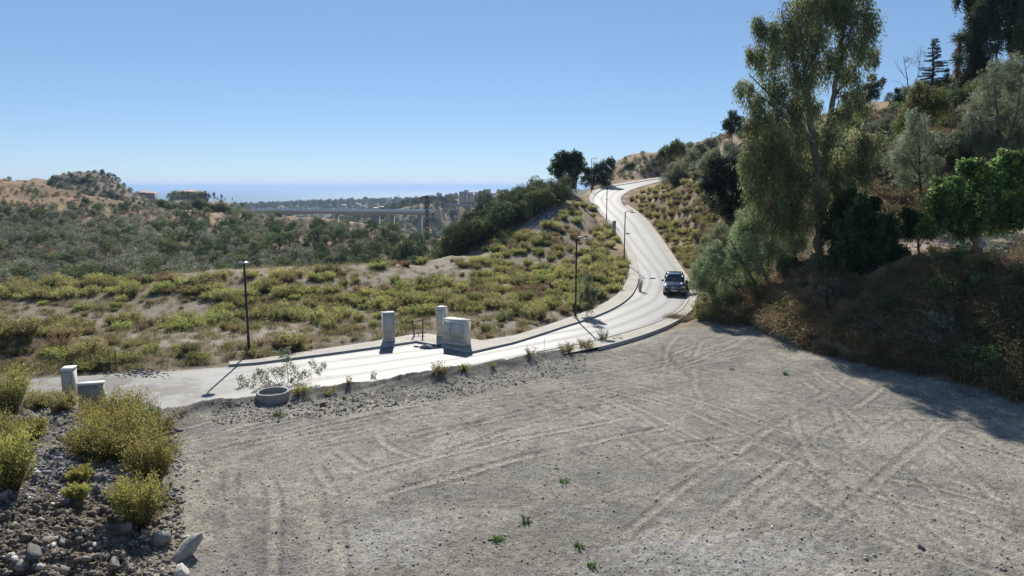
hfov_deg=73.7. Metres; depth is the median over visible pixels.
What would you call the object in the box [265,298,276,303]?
dry shrub
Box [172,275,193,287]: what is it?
yellow shrub
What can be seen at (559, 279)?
yellow shrub
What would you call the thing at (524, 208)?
olive tree
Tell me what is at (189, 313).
yellow shrub
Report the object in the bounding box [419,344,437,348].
litter
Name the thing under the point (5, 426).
leafy shrub
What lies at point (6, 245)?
green bush
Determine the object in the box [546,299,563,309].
yellow shrub
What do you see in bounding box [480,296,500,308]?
yellow shrub
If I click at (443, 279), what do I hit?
yellow shrub
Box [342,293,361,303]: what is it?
yellow shrub
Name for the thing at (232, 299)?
yellow shrub
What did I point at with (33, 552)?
rock
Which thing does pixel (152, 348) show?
olive shrub
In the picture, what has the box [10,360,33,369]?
dry shrub
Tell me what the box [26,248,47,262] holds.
grey bush
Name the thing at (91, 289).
yellow shrub
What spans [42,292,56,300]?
dry shrub
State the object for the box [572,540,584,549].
green weed
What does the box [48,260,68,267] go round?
grey bush
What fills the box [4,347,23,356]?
dry shrub
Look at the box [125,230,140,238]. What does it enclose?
green bush
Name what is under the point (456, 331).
utility cabinet
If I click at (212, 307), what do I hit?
yellow shrub
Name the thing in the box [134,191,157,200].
terraced house
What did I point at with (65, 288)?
yellow shrub
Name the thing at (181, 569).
rock
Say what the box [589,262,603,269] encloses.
yellow shrub
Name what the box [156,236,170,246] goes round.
grey bush
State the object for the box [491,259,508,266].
olive shrub
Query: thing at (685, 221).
dry shrub
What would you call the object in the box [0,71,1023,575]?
ground
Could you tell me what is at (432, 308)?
yellow shrub
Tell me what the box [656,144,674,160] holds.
hilltop bush
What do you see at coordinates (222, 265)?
green bush
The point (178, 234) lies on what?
green bush
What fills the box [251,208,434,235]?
road viaduct
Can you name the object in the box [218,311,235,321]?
olive shrub
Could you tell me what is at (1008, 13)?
plane tree
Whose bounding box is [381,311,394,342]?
utility cabinet
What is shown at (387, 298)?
yellow shrub
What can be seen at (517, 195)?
evergreen tree
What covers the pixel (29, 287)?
dry shrub
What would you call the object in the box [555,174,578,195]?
olive tree
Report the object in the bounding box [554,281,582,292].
yellow shrub
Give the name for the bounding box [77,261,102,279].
green bush
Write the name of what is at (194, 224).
dark bush
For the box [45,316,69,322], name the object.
yellow shrub
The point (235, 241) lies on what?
grey bush
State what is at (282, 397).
concrete ring
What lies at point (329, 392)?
leafy shrub
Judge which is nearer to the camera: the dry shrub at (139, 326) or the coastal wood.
the dry shrub at (139, 326)
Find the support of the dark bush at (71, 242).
on the ground
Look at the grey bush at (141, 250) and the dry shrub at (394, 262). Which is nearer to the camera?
the dry shrub at (394, 262)
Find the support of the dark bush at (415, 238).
on the ground
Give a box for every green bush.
[0,241,11,254]
[9,265,32,278]
[33,232,53,246]
[46,253,67,266]
[56,263,83,278]
[67,269,83,280]
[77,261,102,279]
[99,240,120,251]
[102,244,118,255]
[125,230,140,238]
[127,262,156,273]
[142,257,165,271]
[143,232,156,240]
[152,237,176,249]
[165,240,185,251]
[167,220,181,233]
[171,230,188,244]
[221,229,236,242]
[221,261,235,269]
[229,254,249,266]
[233,233,250,244]
[235,247,253,256]
[247,238,264,250]
[264,232,277,245]
[276,256,294,266]
[311,249,325,259]
[353,252,367,260]
[386,221,401,233]
[434,235,464,257]
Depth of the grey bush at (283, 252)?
158.65 m
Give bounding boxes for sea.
[132,189,582,203]
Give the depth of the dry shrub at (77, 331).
44.04 m
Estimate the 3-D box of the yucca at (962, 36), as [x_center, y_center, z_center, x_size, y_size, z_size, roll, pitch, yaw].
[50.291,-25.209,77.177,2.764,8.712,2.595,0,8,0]
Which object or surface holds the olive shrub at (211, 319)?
on the ground
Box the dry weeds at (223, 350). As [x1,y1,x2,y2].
[0,253,625,377]
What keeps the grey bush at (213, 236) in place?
on the ground
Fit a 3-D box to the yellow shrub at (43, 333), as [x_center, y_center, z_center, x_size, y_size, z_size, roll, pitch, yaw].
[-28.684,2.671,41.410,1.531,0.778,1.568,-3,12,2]
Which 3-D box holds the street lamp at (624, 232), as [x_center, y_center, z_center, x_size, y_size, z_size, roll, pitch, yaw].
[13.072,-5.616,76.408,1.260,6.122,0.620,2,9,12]
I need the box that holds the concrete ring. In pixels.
[256,387,289,404]
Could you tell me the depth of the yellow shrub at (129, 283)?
60.12 m
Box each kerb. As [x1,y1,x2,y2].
[229,177,665,366]
[536,205,689,352]
[597,235,696,349]
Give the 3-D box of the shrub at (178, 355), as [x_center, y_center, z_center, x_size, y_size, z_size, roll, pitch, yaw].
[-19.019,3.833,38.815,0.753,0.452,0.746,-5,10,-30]
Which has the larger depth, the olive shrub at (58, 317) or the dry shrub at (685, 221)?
the dry shrub at (685, 221)
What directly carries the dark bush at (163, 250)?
on the ground
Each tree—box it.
[49,174,60,183]
[170,190,181,199]
[175,191,183,199]
[183,191,189,199]
[191,190,201,199]
[197,191,208,200]
[391,242,408,259]
[401,240,418,255]
[415,246,424,257]
[436,223,470,255]
[447,218,480,255]
[459,207,484,239]
[466,216,493,243]
[472,190,497,216]
[480,200,517,234]
[498,189,506,201]
[499,192,515,219]
[505,201,524,224]
[506,187,527,209]
[512,184,526,190]
[513,189,528,210]
[515,200,533,220]
[522,175,544,195]
[522,186,550,215]
[523,182,540,208]
[531,181,546,189]
[534,185,555,210]
[538,184,553,202]
[539,178,558,197]
[545,188,562,202]
[547,149,587,179]
[553,181,572,203]
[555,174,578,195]
[556,177,573,200]
[562,172,577,188]
[686,194,814,303]
[720,109,746,140]
[730,0,888,255]
[818,188,884,248]
[827,192,911,277]
[860,72,886,105]
[878,107,952,196]
[889,81,953,137]
[893,46,927,100]
[896,206,929,253]
[913,147,1023,250]
[917,38,948,91]
[944,79,969,90]
[951,0,1023,62]
[960,50,1023,161]
[1011,17,1023,65]
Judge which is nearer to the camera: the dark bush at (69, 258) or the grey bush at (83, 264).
the grey bush at (83, 264)
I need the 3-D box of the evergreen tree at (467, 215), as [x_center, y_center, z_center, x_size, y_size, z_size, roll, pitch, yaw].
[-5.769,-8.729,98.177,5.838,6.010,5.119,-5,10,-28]
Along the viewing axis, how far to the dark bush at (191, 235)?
175.69 m
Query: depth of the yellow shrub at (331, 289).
57.89 m
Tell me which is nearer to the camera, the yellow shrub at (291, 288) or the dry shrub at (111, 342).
the dry shrub at (111, 342)
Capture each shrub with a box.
[0,285,27,299]
[0,313,54,337]
[0,322,13,338]
[0,360,51,414]
[0,402,39,446]
[0,421,46,492]
[4,281,23,290]
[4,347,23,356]
[6,275,31,285]
[9,413,56,440]
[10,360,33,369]
[12,279,34,286]
[23,346,34,352]
[23,387,55,409]
[24,284,41,292]
[27,284,52,291]
[27,287,49,299]
[34,316,61,328]
[36,326,53,335]
[37,271,68,284]
[37,275,61,286]
[37,342,67,359]
[39,346,73,359]
[40,386,85,411]
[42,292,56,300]
[42,335,74,347]
[43,399,169,466]
[44,312,68,322]
[44,322,57,327]
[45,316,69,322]
[45,325,77,339]
[49,323,64,329]
[50,285,81,299]
[51,285,81,294]
[54,333,109,360]
[54,425,111,456]
[57,382,162,428]
[58,323,86,337]
[59,276,76,282]
[59,480,93,500]
[61,313,97,328]
[64,462,94,483]
[67,358,102,373]
[70,279,89,289]
[70,300,97,309]
[72,352,96,364]
[79,274,106,287]
[80,326,100,334]
[81,284,102,295]
[89,272,113,281]
[92,351,123,368]
[96,348,118,357]
[100,313,122,324]
[100,466,179,528]
[103,337,122,345]
[108,274,125,280]
[109,349,143,363]
[111,319,134,330]
[112,423,190,484]
[113,284,129,294]
[115,310,144,322]
[117,283,142,295]
[119,279,140,284]
[119,339,145,348]
[121,282,141,289]
[126,316,141,325]
[128,273,146,283]
[131,322,148,330]
[137,317,156,326]
[139,343,162,355]
[141,403,165,419]
[141,408,185,443]
[148,280,175,290]
[154,270,170,277]
[154,274,171,281]
[159,316,175,324]
[159,318,188,331]
[165,273,186,281]
[166,314,187,321]
[170,316,206,330]
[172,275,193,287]
[172,315,200,325]
[173,340,203,353]
[173,351,183,358]
[175,284,193,294]
[177,309,198,317]
[181,285,201,295]
[188,274,207,285]
[190,351,214,361]
[194,281,213,292]
[200,306,233,318]
[201,280,223,293]
[205,303,229,312]
[205,313,223,324]
[207,287,229,301]
[209,276,224,285]
[215,320,232,330]
[218,296,230,303]
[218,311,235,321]
[219,289,243,300]
[219,301,234,309]
[226,323,242,332]
[227,293,244,305]
[232,307,251,319]
[234,294,259,307]
[238,268,259,278]
[241,287,260,296]
[241,343,259,351]
[244,307,267,320]
[250,338,265,346]
[252,301,281,317]
[254,280,272,293]
[256,275,285,288]
[257,294,279,302]
[264,305,295,321]
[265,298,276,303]
[266,334,290,348]
[268,284,291,300]
[271,328,312,350]
[277,271,295,279]
[277,283,295,296]
[278,272,298,281]
[278,303,298,309]
[282,312,295,322]
[288,305,313,314]
[291,303,310,309]
[291,382,313,395]
[292,285,308,293]
[292,310,307,321]
[299,297,318,308]
[302,306,327,322]
[309,264,327,273]
[309,290,328,298]
[310,298,327,308]
[311,316,331,325]
[312,292,336,302]
[313,301,331,310]
[318,316,339,329]
[320,282,343,295]
[321,310,343,322]
[322,384,338,394]
[325,262,342,274]
[332,292,352,303]
[332,304,355,318]
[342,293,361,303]
[346,324,361,332]
[349,334,360,340]
[365,259,391,269]
[366,296,388,308]
[370,257,389,267]
[372,283,391,291]
[377,294,395,303]
[382,288,405,298]
[384,259,399,266]
[389,283,411,291]
[390,300,404,308]
[391,279,413,287]
[392,291,417,306]
[398,259,411,266]
[403,303,430,316]
[408,291,429,303]
[412,275,434,284]
[412,283,430,291]
[417,289,442,297]
[419,303,436,313]
[427,273,445,277]
[428,281,448,289]
[428,293,444,303]
[430,360,450,374]
[431,286,453,295]
[432,275,453,286]
[436,292,458,304]
[441,295,468,309]
[458,363,472,370]
[460,289,482,301]
[462,304,486,313]
[466,269,483,277]
[468,276,487,286]
[468,285,484,292]
[477,293,493,298]
[478,322,491,331]
[479,287,495,294]
[480,275,501,284]
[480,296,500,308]
[481,268,494,276]
[482,280,499,289]
[484,284,502,293]
[487,264,506,272]
[489,361,496,368]
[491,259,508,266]
[492,298,508,308]
[500,307,515,318]
[503,291,521,302]
[503,297,528,314]
[505,238,520,244]
[505,268,516,275]
[507,274,525,284]
[510,275,530,285]
[510,284,527,290]
[514,289,536,302]
[517,287,529,291]
[518,302,550,320]
[519,299,543,309]
[519,305,535,317]
[520,228,529,234]
[523,346,538,356]
[528,284,544,292]
[528,296,550,307]
[533,292,547,298]
[535,230,553,240]
[537,273,556,283]
[539,218,554,228]
[544,288,562,296]
[545,278,561,287]
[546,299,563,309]
[550,267,574,278]
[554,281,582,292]
[556,275,574,286]
[556,303,572,313]
[557,340,578,353]
[566,296,588,309]
[568,266,586,276]
[570,262,590,272]
[576,337,596,349]
[584,269,606,281]
[588,285,607,298]
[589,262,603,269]
[592,264,610,274]
[596,328,608,339]
[599,253,616,261]
[605,282,625,291]
[635,278,643,290]
[663,233,675,240]
[669,236,680,241]
[669,244,680,251]
[672,219,679,225]
[674,228,681,234]
[674,252,685,258]
[680,252,697,261]
[681,258,691,266]
[682,218,690,224]
[682,227,689,233]
[684,245,694,251]
[696,152,753,225]
[698,223,735,258]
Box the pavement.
[229,174,679,363]
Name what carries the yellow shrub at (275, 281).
on the ground
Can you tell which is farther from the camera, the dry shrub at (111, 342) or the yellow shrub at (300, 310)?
the yellow shrub at (300, 310)
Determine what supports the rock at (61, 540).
on the ground
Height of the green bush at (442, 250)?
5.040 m
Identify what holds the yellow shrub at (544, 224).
on the ground
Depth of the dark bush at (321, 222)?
197.82 m
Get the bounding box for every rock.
[0,488,10,498]
[25,543,41,560]
[58,536,65,545]
[92,472,104,483]
[107,555,120,570]
[114,522,126,534]
[123,521,131,531]
[150,530,171,546]
[171,532,203,561]
[175,563,189,575]
[917,543,925,550]
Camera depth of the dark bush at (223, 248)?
159.01 m
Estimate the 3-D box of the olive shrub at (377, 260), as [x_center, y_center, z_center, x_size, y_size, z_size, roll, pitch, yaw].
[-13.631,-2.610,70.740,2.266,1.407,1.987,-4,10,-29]
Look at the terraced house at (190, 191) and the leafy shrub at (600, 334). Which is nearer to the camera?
the leafy shrub at (600, 334)
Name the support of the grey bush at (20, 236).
on the ground
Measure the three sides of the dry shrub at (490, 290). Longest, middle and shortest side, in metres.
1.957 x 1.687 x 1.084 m
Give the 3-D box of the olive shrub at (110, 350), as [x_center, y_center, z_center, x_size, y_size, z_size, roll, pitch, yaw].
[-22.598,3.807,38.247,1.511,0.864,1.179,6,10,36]
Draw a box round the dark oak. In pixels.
[577,156,616,189]
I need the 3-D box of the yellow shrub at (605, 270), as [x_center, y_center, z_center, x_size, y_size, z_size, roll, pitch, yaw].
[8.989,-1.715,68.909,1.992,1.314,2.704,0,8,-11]
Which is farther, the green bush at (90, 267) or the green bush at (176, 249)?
the green bush at (176, 249)
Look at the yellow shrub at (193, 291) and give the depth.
57.54 m
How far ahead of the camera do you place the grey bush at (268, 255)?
150.60 m
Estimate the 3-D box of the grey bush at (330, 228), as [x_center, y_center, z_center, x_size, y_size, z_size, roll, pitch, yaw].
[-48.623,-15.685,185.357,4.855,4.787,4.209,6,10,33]
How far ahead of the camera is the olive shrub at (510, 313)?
50.69 m
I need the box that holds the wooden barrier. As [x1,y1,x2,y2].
[411,317,423,336]
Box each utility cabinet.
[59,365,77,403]
[76,380,105,407]
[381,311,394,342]
[436,306,447,336]
[443,317,470,346]
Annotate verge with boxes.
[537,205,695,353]
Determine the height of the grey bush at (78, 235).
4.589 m
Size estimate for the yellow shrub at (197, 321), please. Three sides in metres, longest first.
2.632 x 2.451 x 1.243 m
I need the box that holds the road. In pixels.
[2,179,687,412]
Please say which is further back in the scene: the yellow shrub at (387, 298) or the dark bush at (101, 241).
the dark bush at (101, 241)
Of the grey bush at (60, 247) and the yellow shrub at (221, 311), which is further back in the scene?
the grey bush at (60, 247)
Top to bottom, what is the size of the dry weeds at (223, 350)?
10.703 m
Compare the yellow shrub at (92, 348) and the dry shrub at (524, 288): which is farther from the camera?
the dry shrub at (524, 288)
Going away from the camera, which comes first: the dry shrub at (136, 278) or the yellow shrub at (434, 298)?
the yellow shrub at (434, 298)
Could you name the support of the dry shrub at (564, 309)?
on the ground
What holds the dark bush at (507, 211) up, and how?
on the ground
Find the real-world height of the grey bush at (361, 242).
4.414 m
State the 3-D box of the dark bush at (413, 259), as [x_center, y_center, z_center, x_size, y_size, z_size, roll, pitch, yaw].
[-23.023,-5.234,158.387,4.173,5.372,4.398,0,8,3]
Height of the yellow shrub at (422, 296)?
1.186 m
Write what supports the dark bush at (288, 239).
on the ground
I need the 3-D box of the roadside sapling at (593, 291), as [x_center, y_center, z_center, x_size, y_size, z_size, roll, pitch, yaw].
[5.727,0.547,51.183,1.493,3.512,1.754,-5,10,-28]
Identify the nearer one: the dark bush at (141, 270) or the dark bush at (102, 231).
the dark bush at (141, 270)
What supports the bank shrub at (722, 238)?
on the ground
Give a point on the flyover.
(458, 205)
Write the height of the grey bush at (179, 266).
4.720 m
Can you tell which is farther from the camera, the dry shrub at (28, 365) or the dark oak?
the dark oak
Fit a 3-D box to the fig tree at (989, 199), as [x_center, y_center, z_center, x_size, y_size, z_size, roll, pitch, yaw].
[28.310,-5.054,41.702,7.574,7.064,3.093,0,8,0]
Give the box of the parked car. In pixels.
[662,270,694,294]
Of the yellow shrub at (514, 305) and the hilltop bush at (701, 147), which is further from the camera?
the hilltop bush at (701, 147)
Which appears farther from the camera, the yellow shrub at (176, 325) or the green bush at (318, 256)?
the green bush at (318, 256)
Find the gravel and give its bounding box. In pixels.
[0,366,185,575]
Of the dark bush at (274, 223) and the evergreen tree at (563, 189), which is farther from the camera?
the dark bush at (274, 223)
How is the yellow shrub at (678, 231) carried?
on the ground
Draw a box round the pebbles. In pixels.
[176,342,1023,575]
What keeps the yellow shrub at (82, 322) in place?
on the ground
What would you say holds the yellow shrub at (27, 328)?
on the ground
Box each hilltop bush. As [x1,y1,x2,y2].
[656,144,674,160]
[664,137,687,157]
[689,142,709,159]
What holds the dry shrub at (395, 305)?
on the ground
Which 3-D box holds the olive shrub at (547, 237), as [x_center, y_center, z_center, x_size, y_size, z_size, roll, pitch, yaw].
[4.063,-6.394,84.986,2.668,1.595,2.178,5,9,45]
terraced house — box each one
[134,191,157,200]
[170,190,204,199]
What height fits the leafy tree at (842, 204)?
5.788 m
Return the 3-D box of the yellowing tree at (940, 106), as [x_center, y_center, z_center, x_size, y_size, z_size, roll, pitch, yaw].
[37.537,-15.969,62.048,5.868,5.624,3.348,0,8,0]
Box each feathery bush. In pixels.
[658,160,687,188]
[674,147,700,171]
[696,147,722,175]
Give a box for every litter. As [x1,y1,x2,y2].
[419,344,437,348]
[431,344,441,347]
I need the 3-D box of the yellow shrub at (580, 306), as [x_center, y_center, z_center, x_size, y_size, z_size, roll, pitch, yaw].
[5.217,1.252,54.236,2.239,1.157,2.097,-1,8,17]
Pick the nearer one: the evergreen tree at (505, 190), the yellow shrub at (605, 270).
the yellow shrub at (605, 270)
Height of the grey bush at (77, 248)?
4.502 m
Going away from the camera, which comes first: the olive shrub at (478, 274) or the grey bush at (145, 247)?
the olive shrub at (478, 274)
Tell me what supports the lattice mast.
on the ground
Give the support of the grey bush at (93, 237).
on the ground
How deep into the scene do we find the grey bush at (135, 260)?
146.43 m
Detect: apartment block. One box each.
[459,190,474,202]
[474,189,496,207]
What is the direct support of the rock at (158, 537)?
on the ground
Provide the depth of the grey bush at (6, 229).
186.68 m
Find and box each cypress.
[888,87,904,105]
[942,68,951,86]
[947,0,999,91]
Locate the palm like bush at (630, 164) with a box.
[620,162,636,171]
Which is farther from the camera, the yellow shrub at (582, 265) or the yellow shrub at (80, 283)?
the yellow shrub at (582, 265)
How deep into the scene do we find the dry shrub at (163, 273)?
63.16 m
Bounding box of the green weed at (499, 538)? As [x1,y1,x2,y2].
[490,533,505,543]
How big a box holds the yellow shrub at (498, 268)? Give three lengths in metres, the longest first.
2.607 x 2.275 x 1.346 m
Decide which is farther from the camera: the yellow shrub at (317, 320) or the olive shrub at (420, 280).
the olive shrub at (420, 280)
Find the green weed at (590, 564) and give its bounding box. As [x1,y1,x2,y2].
[585,561,599,570]
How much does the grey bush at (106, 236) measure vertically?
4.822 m
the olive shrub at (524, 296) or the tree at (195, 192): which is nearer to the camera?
the olive shrub at (524, 296)
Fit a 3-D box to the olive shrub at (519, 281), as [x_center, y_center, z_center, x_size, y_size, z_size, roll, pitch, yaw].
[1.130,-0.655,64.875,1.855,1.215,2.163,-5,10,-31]
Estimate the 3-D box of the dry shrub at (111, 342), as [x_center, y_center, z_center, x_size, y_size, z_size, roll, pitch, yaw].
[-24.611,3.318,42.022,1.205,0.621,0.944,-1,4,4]
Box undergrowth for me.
[660,98,1023,404]
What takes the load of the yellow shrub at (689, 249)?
on the ground
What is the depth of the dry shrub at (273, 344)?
41.24 m
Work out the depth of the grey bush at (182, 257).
143.82 m
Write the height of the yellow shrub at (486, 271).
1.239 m
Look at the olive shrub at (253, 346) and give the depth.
40.17 m
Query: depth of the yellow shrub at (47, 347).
38.91 m
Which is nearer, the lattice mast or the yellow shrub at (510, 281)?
the yellow shrub at (510, 281)
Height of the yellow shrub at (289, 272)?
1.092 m
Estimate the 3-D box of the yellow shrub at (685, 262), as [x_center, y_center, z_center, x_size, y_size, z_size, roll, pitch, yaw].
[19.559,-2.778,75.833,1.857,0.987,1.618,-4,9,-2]
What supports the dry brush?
on the ground
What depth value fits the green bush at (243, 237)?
172.40 m
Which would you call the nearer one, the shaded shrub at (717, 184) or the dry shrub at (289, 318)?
the dry shrub at (289, 318)
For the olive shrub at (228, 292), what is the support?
on the ground
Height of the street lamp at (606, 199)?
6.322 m
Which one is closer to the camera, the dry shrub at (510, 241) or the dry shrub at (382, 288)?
the dry shrub at (382, 288)
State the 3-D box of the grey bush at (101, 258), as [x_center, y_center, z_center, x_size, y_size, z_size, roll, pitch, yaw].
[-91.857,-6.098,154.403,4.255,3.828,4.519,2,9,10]
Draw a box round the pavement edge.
[589,199,627,257]
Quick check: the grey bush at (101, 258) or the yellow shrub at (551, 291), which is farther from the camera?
the grey bush at (101, 258)
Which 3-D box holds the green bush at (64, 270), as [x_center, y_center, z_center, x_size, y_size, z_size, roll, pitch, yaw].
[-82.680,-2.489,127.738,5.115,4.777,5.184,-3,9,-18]
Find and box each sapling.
[236,366,282,386]
[271,347,326,382]
[577,272,599,314]
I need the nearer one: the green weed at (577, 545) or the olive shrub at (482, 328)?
the green weed at (577, 545)
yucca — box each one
[948,25,970,80]
[948,50,967,88]
[981,38,1009,67]
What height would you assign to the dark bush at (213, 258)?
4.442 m
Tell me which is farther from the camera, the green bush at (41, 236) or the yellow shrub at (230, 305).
the green bush at (41, 236)
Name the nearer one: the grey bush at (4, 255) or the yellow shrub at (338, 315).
the yellow shrub at (338, 315)
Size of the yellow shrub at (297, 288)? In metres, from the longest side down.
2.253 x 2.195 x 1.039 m
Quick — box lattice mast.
[420,195,428,239]
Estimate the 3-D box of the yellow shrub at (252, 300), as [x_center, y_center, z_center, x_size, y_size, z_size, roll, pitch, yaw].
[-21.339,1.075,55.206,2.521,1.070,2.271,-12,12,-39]
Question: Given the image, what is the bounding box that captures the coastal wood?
[231,188,516,222]
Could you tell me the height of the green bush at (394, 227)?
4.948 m
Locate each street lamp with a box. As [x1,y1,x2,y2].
[238,258,250,350]
[573,236,590,316]
[591,158,592,191]
[605,179,612,220]
[623,210,634,259]
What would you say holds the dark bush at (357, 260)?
on the ground
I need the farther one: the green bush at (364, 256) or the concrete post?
the green bush at (364, 256)
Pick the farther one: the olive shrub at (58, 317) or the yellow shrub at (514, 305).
the yellow shrub at (514, 305)
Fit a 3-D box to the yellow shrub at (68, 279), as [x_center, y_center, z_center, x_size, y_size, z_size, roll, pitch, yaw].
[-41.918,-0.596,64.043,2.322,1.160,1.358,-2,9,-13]
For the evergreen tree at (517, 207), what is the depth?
94.78 m
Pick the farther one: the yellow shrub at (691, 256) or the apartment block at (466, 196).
the apartment block at (466, 196)
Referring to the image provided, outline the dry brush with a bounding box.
[630,157,763,320]
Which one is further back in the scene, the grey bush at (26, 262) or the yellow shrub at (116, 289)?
the grey bush at (26, 262)
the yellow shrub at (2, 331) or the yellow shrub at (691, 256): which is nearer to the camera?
the yellow shrub at (2, 331)
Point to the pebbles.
(463, 382)
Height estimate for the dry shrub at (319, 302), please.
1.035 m
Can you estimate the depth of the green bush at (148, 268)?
128.24 m
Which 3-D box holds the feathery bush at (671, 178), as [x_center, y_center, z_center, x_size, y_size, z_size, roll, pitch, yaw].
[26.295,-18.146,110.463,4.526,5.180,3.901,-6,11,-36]
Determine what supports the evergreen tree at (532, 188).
on the ground
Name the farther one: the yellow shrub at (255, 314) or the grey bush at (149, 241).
the grey bush at (149, 241)
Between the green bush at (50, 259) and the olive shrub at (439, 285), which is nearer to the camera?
the olive shrub at (439, 285)
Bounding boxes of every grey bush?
[0,220,13,228]
[0,225,12,239]
[0,249,18,262]
[0,263,15,275]
[0,268,13,284]
[4,222,22,231]
[4,257,32,272]
[7,264,25,278]
[13,232,29,245]
[15,258,37,274]
[25,219,43,228]
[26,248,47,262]
[30,260,50,272]
[31,247,49,261]
[31,272,53,283]
[45,264,61,271]
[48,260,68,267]
[50,241,75,254]
[59,243,71,251]
[63,246,91,257]
[73,232,90,244]
[76,260,95,273]
[82,233,101,244]
[85,226,99,236]
[85,243,103,259]
[92,234,115,243]
[95,220,109,230]
[96,254,113,262]
[96,260,114,276]
[103,258,128,276]
[109,244,128,258]
[117,251,143,268]
[127,235,147,247]
[127,255,147,268]
[130,260,150,268]
[131,267,148,275]
[136,246,148,257]
[137,242,157,257]
[139,228,160,237]
[142,252,163,266]
[143,223,156,232]
[147,235,158,245]
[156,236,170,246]
[160,259,188,271]
[163,253,175,261]
[167,260,186,272]
[168,253,194,267]
[175,261,193,270]
[176,258,194,267]
[185,260,214,272]
[195,255,207,265]
[196,231,215,245]
[198,231,218,244]
[206,248,227,261]
[214,254,237,268]
[217,229,234,245]
[229,235,246,248]
[242,259,256,267]
[259,252,277,264]
[260,257,276,267]
[277,245,294,257]
[282,245,303,261]
[291,246,317,261]
[293,257,307,265]
[325,222,338,232]
[333,241,354,257]
[352,239,367,249]
[362,239,375,248]
[489,191,514,204]
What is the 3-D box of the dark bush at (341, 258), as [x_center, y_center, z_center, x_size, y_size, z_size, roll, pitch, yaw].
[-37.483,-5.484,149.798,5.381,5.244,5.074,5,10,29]
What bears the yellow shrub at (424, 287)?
on the ground
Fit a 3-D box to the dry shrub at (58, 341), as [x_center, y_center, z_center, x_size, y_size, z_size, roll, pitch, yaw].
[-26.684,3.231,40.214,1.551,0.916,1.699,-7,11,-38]
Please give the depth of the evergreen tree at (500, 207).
92.72 m
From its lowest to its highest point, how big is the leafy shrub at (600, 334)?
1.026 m
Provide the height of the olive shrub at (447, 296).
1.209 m
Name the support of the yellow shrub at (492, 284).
on the ground
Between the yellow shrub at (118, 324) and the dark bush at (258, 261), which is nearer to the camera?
the yellow shrub at (118, 324)
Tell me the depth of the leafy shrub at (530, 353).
38.37 m
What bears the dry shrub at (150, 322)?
on the ground
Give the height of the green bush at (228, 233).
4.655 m
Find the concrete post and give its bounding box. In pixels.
[612,221,615,237]
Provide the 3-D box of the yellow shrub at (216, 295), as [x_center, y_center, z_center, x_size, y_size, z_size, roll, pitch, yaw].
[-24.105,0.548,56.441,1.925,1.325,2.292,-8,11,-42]
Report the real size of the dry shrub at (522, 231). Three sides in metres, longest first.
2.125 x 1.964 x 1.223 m
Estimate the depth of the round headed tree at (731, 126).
108.83 m
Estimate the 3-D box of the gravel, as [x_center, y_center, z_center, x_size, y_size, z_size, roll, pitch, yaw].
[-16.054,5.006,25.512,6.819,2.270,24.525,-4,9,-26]
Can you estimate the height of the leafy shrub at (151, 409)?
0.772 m
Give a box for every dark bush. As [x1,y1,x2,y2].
[61,253,76,264]
[63,240,77,250]
[98,239,113,252]
[100,228,112,237]
[131,266,150,274]
[158,246,173,258]
[173,252,193,264]
[182,231,197,243]
[187,220,200,233]
[191,224,205,239]
[193,243,212,256]
[207,254,220,264]
[210,224,224,236]
[213,243,233,256]
[231,261,251,268]
[247,256,262,265]
[267,221,279,233]
[267,225,285,237]
[283,232,296,245]
[308,228,322,243]
[309,217,327,228]
[310,241,329,252]
[321,249,332,256]
[322,255,333,263]
[331,226,350,239]
[331,252,352,263]
[350,242,365,257]
[351,258,365,264]
[356,228,372,243]
[366,251,382,262]
[369,244,383,256]
[404,255,419,265]
[406,251,418,258]
[410,233,426,245]
[424,241,452,260]
[469,208,487,220]
[475,225,492,241]
[484,214,508,231]
[497,200,521,226]
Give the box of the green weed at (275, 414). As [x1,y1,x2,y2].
[271,409,283,416]
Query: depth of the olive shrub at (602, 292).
58.23 m
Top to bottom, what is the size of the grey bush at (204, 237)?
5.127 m
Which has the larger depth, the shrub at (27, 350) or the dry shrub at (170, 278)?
the dry shrub at (170, 278)
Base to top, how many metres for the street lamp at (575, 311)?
5.980 m
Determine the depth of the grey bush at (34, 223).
202.42 m
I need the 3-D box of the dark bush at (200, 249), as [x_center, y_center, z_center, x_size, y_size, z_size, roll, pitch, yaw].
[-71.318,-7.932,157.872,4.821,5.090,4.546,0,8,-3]
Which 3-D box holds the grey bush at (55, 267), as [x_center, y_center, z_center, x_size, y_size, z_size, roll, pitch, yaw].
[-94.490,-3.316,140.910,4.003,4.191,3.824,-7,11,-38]
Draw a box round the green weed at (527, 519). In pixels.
[521,513,532,524]
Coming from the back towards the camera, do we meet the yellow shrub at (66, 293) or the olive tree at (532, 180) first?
the olive tree at (532, 180)
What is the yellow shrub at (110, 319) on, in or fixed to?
on the ground
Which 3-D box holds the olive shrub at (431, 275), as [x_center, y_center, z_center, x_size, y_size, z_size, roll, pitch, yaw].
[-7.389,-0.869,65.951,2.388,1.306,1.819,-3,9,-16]
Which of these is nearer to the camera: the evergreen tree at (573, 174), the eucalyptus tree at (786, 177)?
the eucalyptus tree at (786, 177)
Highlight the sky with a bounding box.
[0,0,1021,188]
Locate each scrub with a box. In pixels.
[0,176,438,281]
[0,197,635,373]
[46,150,684,237]
[674,62,1023,183]
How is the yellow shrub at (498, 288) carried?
on the ground

